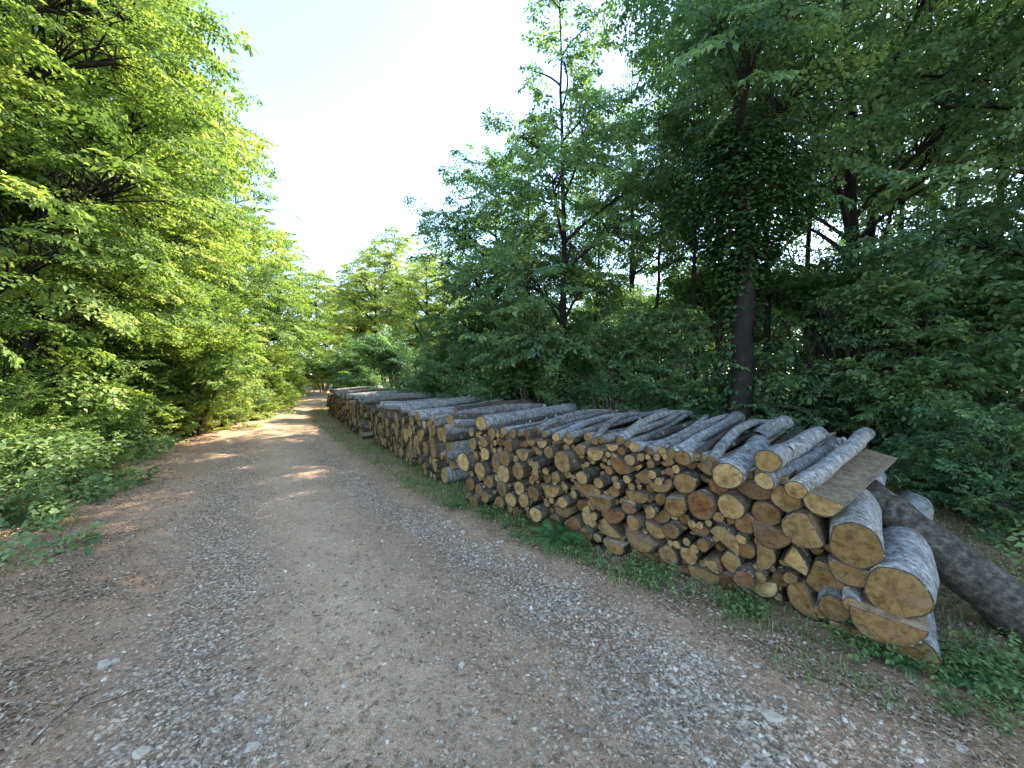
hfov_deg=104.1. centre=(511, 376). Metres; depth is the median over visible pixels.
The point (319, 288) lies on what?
hornbeam tree
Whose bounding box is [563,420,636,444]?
split log
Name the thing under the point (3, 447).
herb plant
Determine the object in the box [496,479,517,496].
log
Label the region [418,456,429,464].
split log
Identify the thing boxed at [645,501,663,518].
log
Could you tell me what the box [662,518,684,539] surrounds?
log
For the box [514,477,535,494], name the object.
log
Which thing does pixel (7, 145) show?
beech tree
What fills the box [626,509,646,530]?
log
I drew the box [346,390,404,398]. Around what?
log
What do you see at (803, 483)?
log
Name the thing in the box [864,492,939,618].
log
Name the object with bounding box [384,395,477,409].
log
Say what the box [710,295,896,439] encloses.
dead bough tangle
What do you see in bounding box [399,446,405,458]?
log
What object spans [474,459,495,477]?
log
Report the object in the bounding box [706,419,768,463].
pole
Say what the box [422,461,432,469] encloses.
split log
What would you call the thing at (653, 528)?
split log
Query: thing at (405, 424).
log
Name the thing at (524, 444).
log
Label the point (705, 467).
split log
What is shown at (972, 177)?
slim tree
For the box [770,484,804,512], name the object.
log
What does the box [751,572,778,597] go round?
split log
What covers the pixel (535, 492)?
log
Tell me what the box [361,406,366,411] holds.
split log
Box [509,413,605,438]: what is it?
log
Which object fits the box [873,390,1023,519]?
forest shrub
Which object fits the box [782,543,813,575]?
split log
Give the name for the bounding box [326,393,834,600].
stacked small logs
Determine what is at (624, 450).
log
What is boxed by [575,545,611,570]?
herb plant
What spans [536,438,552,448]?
split log
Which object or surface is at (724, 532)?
split log
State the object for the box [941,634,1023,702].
herb plant
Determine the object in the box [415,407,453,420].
log
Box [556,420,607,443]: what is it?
split log
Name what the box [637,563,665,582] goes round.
herb plant
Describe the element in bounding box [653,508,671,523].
split log
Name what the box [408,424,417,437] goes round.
log
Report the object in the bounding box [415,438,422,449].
split log
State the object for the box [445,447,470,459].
log
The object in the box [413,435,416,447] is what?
split log
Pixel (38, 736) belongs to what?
twig
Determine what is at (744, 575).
log
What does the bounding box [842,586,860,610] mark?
log
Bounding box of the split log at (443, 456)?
[440,452,445,460]
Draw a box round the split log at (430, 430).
[428,424,434,436]
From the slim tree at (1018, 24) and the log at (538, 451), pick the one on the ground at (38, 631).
the slim tree at (1018, 24)
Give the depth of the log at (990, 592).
2.57 m
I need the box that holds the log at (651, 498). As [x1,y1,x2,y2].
[647,491,657,502]
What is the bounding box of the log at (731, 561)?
[720,548,745,573]
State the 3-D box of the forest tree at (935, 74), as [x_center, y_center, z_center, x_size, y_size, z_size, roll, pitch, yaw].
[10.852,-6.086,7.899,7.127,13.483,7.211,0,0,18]
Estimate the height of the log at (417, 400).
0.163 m
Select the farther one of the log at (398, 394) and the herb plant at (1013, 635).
the log at (398, 394)
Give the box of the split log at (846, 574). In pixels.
[828,528,882,587]
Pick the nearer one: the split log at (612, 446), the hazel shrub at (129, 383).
the split log at (612, 446)
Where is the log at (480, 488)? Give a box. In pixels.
[475,482,488,496]
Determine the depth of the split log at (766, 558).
2.81 m
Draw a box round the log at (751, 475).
[747,467,755,479]
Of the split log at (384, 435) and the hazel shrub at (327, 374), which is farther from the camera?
the hazel shrub at (327, 374)
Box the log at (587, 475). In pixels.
[575,464,604,484]
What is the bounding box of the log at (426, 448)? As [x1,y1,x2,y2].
[423,440,430,455]
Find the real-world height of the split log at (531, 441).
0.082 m
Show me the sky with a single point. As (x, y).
(366, 101)
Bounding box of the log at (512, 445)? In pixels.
[505,437,525,451]
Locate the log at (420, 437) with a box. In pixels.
[417,428,428,441]
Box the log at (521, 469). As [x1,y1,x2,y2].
[512,461,531,478]
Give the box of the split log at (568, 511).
[554,503,579,517]
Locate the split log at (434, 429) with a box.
[432,424,442,435]
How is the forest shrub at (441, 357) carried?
on the ground at (38, 631)
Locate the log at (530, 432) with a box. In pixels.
[523,409,627,438]
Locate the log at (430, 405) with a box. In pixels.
[399,396,489,413]
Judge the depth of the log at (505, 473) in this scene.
4.52 m
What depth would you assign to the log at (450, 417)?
6.08 m
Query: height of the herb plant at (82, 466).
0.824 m
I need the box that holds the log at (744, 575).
[732,555,757,589]
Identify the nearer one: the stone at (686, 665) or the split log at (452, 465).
the stone at (686, 665)
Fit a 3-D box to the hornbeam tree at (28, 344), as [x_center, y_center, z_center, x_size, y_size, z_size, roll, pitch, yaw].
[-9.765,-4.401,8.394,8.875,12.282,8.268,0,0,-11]
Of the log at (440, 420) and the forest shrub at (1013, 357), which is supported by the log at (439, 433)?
the log at (440, 420)
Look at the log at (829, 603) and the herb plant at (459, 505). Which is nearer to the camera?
the log at (829, 603)
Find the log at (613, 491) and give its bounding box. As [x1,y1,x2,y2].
[608,485,627,496]
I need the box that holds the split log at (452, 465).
[449,460,458,469]
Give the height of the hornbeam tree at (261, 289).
12.486 m
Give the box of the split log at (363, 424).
[358,420,370,428]
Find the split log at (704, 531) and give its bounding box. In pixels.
[689,522,715,536]
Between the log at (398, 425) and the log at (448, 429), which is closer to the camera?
the log at (448, 429)
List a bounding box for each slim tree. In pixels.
[549,82,657,400]
[605,25,732,377]
[624,0,774,387]
[649,0,865,399]
[748,0,928,387]
[824,0,1021,250]
[841,0,1019,233]
[887,0,1023,236]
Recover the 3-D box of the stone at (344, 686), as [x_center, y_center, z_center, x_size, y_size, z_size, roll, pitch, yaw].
[-0.866,1.596,2.069,0.042,0.014,0.049,0,0,13]
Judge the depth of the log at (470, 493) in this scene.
5.02 m
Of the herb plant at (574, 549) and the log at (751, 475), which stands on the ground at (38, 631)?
the herb plant at (574, 549)
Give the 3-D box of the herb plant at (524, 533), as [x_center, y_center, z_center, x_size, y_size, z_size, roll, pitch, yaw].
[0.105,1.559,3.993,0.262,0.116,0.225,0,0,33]
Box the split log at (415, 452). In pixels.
[413,448,422,456]
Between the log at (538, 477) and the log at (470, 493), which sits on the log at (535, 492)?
the log at (538, 477)
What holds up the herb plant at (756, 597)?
on the ground at (38, 631)
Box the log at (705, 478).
[701,443,743,482]
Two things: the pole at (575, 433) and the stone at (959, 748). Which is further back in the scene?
the pole at (575, 433)
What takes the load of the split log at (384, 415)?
on the log
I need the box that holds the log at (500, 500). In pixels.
[495,496,507,508]
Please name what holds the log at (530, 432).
on the split log at (531, 441)
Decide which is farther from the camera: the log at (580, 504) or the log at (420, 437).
the log at (420, 437)
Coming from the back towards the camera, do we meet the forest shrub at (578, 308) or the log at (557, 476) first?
the forest shrub at (578, 308)
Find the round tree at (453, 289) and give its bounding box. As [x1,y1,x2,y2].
[402,139,576,390]
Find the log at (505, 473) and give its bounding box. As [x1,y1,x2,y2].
[497,464,516,482]
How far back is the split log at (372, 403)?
10.72 m
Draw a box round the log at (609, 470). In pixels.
[605,465,614,474]
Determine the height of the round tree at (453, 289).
9.134 m
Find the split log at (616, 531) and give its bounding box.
[600,508,643,538]
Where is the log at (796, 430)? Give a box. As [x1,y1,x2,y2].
[754,425,803,474]
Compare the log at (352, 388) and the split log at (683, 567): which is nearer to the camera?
the split log at (683, 567)
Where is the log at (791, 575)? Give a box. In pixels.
[782,566,799,583]
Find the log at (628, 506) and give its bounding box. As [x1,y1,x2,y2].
[621,498,644,514]
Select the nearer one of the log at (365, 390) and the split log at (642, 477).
the split log at (642, 477)
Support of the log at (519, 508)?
on the ground at (38, 631)
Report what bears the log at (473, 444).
on the log at (476, 455)
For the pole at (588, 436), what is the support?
on the log at (581, 449)
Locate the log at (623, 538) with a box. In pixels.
[618,534,626,541]
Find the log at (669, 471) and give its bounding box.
[665,463,677,475]
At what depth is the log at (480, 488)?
4.82 m
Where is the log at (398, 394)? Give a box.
[358,392,430,401]
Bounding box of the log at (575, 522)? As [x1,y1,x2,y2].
[566,511,584,530]
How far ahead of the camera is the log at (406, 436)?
7.25 m
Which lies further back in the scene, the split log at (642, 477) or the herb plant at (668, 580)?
the split log at (642, 477)
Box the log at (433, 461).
[432,458,441,472]
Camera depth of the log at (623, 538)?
3.55 m
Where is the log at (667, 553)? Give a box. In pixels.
[658,528,690,565]
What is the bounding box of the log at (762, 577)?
[755,569,770,583]
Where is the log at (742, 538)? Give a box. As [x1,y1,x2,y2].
[735,532,753,544]
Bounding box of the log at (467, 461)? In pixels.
[457,451,480,471]
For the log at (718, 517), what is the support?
on the split log at (724, 532)
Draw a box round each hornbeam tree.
[0,0,281,436]
[0,0,284,423]
[0,1,265,406]
[19,62,307,393]
[218,228,333,388]
[279,270,351,389]
[300,281,361,387]
[315,258,391,346]
[317,238,423,387]
[341,225,442,380]
[371,253,465,372]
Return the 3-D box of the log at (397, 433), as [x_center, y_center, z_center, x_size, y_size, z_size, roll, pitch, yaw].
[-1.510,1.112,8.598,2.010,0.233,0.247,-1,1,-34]
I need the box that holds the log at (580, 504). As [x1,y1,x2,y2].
[576,497,586,510]
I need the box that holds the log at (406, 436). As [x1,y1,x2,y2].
[403,428,409,441]
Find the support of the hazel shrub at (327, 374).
on the ground at (38, 631)
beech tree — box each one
[0,0,277,390]
[0,0,278,386]
[188,163,336,404]
[397,232,478,357]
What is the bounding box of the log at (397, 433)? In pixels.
[394,427,400,437]
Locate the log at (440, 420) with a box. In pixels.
[433,403,543,426]
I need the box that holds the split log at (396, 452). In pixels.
[394,448,398,455]
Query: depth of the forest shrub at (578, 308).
18.25 m
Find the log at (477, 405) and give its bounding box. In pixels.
[454,399,532,411]
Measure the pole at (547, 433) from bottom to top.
0.100 m
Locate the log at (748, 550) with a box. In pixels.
[739,535,756,558]
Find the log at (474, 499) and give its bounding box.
[468,493,484,507]
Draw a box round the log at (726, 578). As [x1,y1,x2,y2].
[719,569,738,591]
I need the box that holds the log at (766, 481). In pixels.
[754,436,839,489]
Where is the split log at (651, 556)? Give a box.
[631,546,658,564]
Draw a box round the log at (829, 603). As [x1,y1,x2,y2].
[817,587,850,622]
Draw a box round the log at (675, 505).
[664,482,707,517]
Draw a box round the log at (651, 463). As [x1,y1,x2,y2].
[646,458,663,468]
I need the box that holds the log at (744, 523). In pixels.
[734,507,755,534]
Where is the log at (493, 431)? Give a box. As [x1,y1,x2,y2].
[488,410,578,438]
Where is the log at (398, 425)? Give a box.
[395,421,401,429]
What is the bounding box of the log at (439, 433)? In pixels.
[437,426,442,441]
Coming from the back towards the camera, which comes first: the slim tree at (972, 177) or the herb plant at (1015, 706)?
the slim tree at (972, 177)
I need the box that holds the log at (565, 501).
[557,493,582,507]
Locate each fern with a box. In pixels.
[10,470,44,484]
[517,518,589,558]
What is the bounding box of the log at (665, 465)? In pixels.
[661,431,744,466]
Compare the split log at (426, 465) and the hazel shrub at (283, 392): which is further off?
the hazel shrub at (283, 392)
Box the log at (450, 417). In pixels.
[447,413,488,423]
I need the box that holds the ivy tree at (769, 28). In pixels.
[599,0,957,435]
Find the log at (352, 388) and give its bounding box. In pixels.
[330,386,379,392]
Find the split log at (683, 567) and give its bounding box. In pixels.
[676,561,689,574]
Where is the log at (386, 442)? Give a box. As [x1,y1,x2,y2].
[384,438,390,446]
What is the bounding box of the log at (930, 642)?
[884,612,942,673]
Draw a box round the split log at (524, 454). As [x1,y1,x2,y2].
[516,447,537,460]
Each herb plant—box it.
[0,428,49,490]
[0,437,46,493]
[0,443,13,461]
[0,464,64,521]
[0,484,89,527]
[2,495,73,525]
[15,422,93,488]
[29,464,115,500]
[43,431,115,496]
[87,430,142,467]
[109,403,156,451]
[443,495,469,509]
[445,497,462,508]
[476,502,494,514]
[477,504,500,517]
[498,508,531,527]
[499,514,518,526]
[509,524,531,541]
[560,534,593,558]
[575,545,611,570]
[608,550,657,580]
[624,554,661,579]
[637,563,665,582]
[638,561,697,598]
[711,582,776,622]
[711,586,770,617]
[723,595,769,620]
[815,614,900,665]
[844,636,939,684]
[854,633,904,668]
[900,649,957,683]
[912,633,994,678]
[923,651,986,684]
[923,655,1020,712]
[927,668,1023,737]
[937,638,1018,696]
[938,635,1008,680]
[938,639,967,671]
[940,641,971,676]
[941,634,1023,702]
[949,628,1023,674]
[957,632,1023,669]
[959,646,1023,708]
[963,670,1023,727]
[976,638,1023,681]
[984,637,1021,677]
[997,627,1023,649]
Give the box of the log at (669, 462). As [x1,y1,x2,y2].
[665,458,675,465]
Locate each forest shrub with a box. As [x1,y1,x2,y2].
[314,333,388,391]
[331,324,426,388]
[380,347,471,396]
[399,322,500,397]
[425,300,492,374]
[427,342,560,405]
[456,312,598,406]
[532,303,710,424]
[552,288,624,380]
[580,329,762,433]
[602,266,726,379]
[647,246,811,403]
[684,336,904,436]
[711,272,830,371]
[756,226,973,409]
[764,240,1023,451]
[794,314,1023,469]
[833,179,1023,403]
[869,212,1023,446]
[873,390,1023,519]
[903,408,1023,545]
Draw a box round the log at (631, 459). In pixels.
[624,451,645,465]
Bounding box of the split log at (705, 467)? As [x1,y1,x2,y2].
[696,445,742,475]
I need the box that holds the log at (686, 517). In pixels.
[679,510,693,523]
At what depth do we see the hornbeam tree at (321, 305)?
39.74 m
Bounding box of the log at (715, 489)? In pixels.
[708,478,729,495]
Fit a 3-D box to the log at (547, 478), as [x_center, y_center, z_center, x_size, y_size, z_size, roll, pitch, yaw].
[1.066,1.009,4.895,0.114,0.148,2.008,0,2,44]
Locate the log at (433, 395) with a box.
[363,394,434,399]
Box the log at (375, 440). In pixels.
[373,436,378,443]
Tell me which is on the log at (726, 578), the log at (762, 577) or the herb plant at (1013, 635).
the log at (762, 577)
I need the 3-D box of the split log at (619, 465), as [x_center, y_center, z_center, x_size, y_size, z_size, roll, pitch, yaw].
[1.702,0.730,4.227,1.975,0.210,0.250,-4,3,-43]
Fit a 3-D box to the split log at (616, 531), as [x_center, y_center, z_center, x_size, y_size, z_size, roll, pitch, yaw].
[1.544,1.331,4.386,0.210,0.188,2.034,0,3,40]
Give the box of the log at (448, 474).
[441,466,475,483]
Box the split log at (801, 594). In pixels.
[787,554,819,620]
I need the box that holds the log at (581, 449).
[575,418,663,455]
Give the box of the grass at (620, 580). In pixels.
[0,382,1023,737]
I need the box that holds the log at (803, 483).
[784,427,874,499]
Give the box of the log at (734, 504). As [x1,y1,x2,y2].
[717,488,755,519]
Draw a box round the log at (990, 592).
[865,479,1023,643]
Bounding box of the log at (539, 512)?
[529,502,554,522]
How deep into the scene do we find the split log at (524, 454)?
4.31 m
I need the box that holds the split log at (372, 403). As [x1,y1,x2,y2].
[360,398,426,407]
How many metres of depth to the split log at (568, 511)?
3.98 m
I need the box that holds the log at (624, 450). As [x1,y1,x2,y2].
[617,418,699,455]
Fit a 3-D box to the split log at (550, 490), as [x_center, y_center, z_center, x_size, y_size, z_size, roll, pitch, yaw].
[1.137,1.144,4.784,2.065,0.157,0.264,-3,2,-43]
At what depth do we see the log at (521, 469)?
4.34 m
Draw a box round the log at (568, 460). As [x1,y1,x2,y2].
[554,426,661,472]
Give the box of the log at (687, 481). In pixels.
[673,436,739,493]
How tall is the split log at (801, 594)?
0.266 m
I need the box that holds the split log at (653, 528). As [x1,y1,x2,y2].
[645,518,665,538]
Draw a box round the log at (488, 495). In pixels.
[481,487,499,502]
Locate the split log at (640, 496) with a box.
[625,486,654,503]
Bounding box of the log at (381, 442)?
[379,438,388,448]
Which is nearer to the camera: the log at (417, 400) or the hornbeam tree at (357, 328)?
the log at (417, 400)
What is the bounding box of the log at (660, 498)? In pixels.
[655,488,676,504]
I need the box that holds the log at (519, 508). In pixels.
[512,505,526,516]
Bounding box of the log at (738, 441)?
[686,433,750,468]
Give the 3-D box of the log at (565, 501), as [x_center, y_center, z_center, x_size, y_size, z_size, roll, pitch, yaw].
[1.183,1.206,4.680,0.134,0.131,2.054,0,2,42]
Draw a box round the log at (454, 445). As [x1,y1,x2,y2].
[445,439,469,450]
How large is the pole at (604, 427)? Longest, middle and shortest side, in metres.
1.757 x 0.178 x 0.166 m
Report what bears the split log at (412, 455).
on the log at (413, 462)
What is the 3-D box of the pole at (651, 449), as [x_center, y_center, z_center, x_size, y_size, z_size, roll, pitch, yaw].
[1.939,0.525,4.131,0.170,0.142,2.168,0,4,44]
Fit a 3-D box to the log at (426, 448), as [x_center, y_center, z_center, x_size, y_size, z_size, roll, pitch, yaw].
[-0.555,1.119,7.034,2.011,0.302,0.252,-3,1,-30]
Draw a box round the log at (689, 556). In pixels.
[680,541,704,565]
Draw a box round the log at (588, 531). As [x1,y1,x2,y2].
[578,524,598,543]
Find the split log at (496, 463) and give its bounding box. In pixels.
[492,453,501,470]
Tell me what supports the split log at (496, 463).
on the log at (505, 473)
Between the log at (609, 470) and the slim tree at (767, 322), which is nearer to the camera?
the log at (609, 470)
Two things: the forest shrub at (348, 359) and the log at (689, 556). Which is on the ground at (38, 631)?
the forest shrub at (348, 359)
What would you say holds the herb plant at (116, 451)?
on the ground at (38, 631)
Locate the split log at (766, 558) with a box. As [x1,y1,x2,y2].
[757,541,782,570]
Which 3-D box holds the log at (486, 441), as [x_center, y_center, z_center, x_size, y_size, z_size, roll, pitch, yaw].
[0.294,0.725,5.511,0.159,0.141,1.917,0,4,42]
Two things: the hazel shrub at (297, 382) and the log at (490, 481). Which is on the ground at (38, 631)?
the hazel shrub at (297, 382)
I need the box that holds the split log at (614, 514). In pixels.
[601,504,628,523]
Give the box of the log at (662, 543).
[656,540,667,547]
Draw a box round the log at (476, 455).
[473,450,480,460]
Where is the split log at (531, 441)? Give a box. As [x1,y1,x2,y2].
[526,436,542,445]
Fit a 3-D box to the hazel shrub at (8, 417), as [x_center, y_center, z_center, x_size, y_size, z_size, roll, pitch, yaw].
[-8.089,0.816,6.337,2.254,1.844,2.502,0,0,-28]
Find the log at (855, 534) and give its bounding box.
[829,472,886,569]
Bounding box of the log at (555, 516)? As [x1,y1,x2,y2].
[548,511,580,531]
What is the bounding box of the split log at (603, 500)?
[587,492,625,510]
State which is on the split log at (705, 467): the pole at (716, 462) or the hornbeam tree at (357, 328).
the pole at (716, 462)
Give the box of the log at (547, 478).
[543,473,552,482]
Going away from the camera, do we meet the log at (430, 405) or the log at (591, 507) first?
the log at (591, 507)
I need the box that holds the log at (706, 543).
[697,532,715,551]
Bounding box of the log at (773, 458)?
[754,426,829,472]
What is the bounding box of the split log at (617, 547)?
[603,536,630,555]
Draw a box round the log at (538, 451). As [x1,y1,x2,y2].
[534,445,543,455]
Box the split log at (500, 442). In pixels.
[496,438,505,446]
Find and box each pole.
[361,395,431,403]
[376,395,457,408]
[386,405,399,409]
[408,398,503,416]
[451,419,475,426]
[500,414,556,434]
[519,414,596,435]
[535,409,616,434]
[541,409,638,437]
[552,412,626,441]
[565,408,667,439]
[583,418,641,440]
[591,412,653,444]
[597,410,679,443]
[616,410,692,445]
[625,411,690,447]
[629,414,709,451]
[645,414,729,455]
[656,421,719,456]
[662,416,743,460]
[666,417,731,458]
[698,432,742,462]
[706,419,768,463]
[712,433,757,467]
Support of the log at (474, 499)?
on the ground at (38, 631)
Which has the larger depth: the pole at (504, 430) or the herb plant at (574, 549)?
the pole at (504, 430)
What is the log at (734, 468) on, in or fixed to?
on the log at (715, 489)
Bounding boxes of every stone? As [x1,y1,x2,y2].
[97,658,119,669]
[131,746,151,759]
[233,692,247,700]
[244,741,259,752]
[340,681,348,688]
[682,662,690,667]
[708,702,717,708]
[760,709,786,722]
[817,761,825,766]
[955,744,974,754]
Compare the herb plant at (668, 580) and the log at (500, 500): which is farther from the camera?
the log at (500, 500)
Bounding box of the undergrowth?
[0,393,1023,568]
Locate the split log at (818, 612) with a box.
[807,597,828,619]
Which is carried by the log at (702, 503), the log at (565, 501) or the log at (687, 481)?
the log at (687, 481)
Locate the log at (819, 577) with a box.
[804,549,845,592]
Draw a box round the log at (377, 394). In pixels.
[355,392,406,395]
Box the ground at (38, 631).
[0,379,1023,767]
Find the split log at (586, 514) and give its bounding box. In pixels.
[582,505,599,527]
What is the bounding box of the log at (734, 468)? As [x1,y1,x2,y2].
[712,415,793,488]
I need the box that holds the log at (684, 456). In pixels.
[674,411,744,465]
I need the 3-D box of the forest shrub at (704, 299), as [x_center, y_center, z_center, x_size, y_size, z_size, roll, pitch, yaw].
[5.873,-1.195,11.289,4.551,4.569,5.068,0,0,10]
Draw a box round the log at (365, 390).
[340,388,394,396]
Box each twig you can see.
[11,606,68,639]
[31,689,99,744]
[44,529,113,558]
[91,686,145,707]
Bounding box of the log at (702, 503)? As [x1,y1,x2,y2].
[687,486,718,519]
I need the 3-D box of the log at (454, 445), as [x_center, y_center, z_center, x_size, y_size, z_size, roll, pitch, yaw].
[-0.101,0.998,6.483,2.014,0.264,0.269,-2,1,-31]
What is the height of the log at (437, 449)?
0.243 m
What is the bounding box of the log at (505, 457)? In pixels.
[499,450,516,465]
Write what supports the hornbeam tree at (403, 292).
on the ground at (38, 631)
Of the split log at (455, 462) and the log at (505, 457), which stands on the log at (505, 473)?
the log at (505, 457)
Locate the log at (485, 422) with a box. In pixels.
[475,403,576,430]
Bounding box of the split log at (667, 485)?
[649,477,674,492]
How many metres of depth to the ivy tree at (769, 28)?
6.50 m
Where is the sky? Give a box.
[5,0,1023,375]
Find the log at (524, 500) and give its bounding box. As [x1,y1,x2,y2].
[518,491,545,507]
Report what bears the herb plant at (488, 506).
on the ground at (38, 631)
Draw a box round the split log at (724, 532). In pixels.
[709,518,739,556]
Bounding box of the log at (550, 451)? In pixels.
[544,423,633,458]
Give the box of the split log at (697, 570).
[687,545,720,584]
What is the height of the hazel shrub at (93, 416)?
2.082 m
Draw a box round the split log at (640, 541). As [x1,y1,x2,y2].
[625,527,665,552]
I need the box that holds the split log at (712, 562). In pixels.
[703,548,725,574]
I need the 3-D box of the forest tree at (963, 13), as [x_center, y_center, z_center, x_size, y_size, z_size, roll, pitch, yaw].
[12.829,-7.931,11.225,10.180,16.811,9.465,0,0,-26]
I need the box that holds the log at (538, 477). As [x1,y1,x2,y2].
[531,471,543,480]
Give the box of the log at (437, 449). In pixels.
[430,442,446,458]
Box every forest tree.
[531,159,653,322]
[541,22,731,390]
[622,23,885,382]
[638,0,1023,362]
[753,0,1023,306]
[778,0,1023,269]
[811,0,1023,277]
[838,0,1023,267]
[860,0,1023,231]
[918,1,1023,237]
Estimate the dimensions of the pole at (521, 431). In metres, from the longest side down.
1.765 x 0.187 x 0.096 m
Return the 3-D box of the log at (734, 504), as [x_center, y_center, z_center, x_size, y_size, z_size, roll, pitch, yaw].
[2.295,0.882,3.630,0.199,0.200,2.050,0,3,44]
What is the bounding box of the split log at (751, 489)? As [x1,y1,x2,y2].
[737,435,784,499]
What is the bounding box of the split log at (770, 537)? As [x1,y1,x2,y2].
[752,520,791,548]
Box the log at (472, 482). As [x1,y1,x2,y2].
[466,476,484,490]
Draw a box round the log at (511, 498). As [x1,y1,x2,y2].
[505,490,519,507]
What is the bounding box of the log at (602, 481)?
[594,472,617,488]
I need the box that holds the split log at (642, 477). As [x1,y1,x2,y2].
[634,465,661,483]
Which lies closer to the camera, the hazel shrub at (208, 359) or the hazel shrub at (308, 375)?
the hazel shrub at (208, 359)
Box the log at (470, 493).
[465,491,475,501]
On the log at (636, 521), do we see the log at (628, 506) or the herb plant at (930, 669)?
the log at (628, 506)
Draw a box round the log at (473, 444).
[468,437,480,449]
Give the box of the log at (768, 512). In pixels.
[751,499,786,526]
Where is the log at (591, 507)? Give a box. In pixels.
[587,500,595,510]
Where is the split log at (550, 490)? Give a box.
[542,482,564,497]
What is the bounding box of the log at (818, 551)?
[810,532,828,554]
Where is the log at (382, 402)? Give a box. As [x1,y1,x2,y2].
[379,401,399,403]
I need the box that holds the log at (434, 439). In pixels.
[430,436,440,445]
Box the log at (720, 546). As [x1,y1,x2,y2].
[715,540,726,551]
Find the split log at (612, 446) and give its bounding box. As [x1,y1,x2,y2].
[605,418,708,451]
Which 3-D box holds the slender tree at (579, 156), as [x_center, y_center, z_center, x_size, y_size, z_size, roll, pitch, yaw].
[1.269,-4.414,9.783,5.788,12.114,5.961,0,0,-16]
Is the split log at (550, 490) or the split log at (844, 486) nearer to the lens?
the split log at (844, 486)
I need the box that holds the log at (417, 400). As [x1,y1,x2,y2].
[388,398,441,403]
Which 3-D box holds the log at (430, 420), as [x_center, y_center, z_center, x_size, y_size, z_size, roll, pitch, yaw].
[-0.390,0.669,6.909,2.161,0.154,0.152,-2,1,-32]
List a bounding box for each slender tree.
[445,0,715,403]
[449,115,601,393]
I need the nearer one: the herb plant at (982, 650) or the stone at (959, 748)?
the stone at (959, 748)
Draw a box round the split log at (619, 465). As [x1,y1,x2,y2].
[610,436,667,474]
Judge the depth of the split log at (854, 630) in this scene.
2.45 m
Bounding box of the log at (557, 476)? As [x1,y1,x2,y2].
[551,470,566,482]
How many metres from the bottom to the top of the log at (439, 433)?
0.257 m
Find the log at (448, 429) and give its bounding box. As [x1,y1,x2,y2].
[442,424,476,434]
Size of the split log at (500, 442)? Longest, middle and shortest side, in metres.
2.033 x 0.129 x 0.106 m
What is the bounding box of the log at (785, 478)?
[781,432,836,483]
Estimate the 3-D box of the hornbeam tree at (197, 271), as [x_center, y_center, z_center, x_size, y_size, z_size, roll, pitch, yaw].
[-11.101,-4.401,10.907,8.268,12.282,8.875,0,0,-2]
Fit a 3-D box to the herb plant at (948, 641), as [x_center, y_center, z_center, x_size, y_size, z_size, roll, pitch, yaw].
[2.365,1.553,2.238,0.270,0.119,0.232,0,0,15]
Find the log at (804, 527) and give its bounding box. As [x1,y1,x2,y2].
[781,506,828,549]
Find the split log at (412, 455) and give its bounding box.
[410,450,420,458]
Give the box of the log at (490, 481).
[485,473,496,488]
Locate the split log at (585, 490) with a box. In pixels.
[574,480,597,498]
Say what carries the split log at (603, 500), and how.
on the split log at (614, 514)
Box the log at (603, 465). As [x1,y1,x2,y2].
[600,462,607,468]
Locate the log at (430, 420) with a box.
[428,416,433,424]
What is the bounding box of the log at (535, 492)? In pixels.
[528,481,544,501]
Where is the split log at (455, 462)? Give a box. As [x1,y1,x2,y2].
[453,458,458,467]
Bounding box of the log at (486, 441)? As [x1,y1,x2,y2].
[480,435,496,446]
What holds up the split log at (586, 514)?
on the stacked small logs at (539, 464)
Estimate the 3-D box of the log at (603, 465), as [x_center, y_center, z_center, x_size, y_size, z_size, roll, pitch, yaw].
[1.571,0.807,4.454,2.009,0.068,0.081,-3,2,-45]
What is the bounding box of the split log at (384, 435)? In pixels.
[382,429,386,438]
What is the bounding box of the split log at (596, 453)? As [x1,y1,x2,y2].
[586,434,643,460]
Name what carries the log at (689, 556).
on the split log at (697, 570)
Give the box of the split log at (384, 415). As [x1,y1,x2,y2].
[381,412,388,418]
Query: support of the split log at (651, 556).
on the ground at (38, 631)
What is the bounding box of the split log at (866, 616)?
[849,588,928,646]
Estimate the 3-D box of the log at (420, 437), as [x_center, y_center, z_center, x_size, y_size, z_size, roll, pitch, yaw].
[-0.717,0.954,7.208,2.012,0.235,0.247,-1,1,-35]
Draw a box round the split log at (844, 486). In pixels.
[802,449,897,517]
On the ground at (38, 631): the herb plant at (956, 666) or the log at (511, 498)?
the herb plant at (956, 666)
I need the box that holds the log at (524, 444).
[521,440,531,447]
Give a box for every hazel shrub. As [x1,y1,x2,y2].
[0,332,138,418]
[0,356,42,418]
[0,361,152,469]
[0,370,107,477]
[41,332,214,438]
[89,376,178,437]
[106,283,276,436]
[106,387,194,437]
[135,370,244,438]
[205,374,274,430]
[229,373,296,420]
[231,330,301,392]
[266,374,306,409]
[283,363,312,401]
[285,349,325,388]
[301,348,335,392]
[313,347,350,387]
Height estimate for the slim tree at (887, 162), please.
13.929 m
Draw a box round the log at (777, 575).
[772,562,787,586]
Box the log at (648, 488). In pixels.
[646,484,653,492]
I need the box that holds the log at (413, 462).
[409,457,418,465]
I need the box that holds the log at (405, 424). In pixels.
[401,420,408,426]
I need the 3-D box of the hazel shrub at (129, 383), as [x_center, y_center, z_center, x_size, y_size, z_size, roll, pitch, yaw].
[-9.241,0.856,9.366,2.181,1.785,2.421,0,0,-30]
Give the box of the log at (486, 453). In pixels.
[480,446,493,460]
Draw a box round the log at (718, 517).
[712,510,725,522]
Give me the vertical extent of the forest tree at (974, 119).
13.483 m

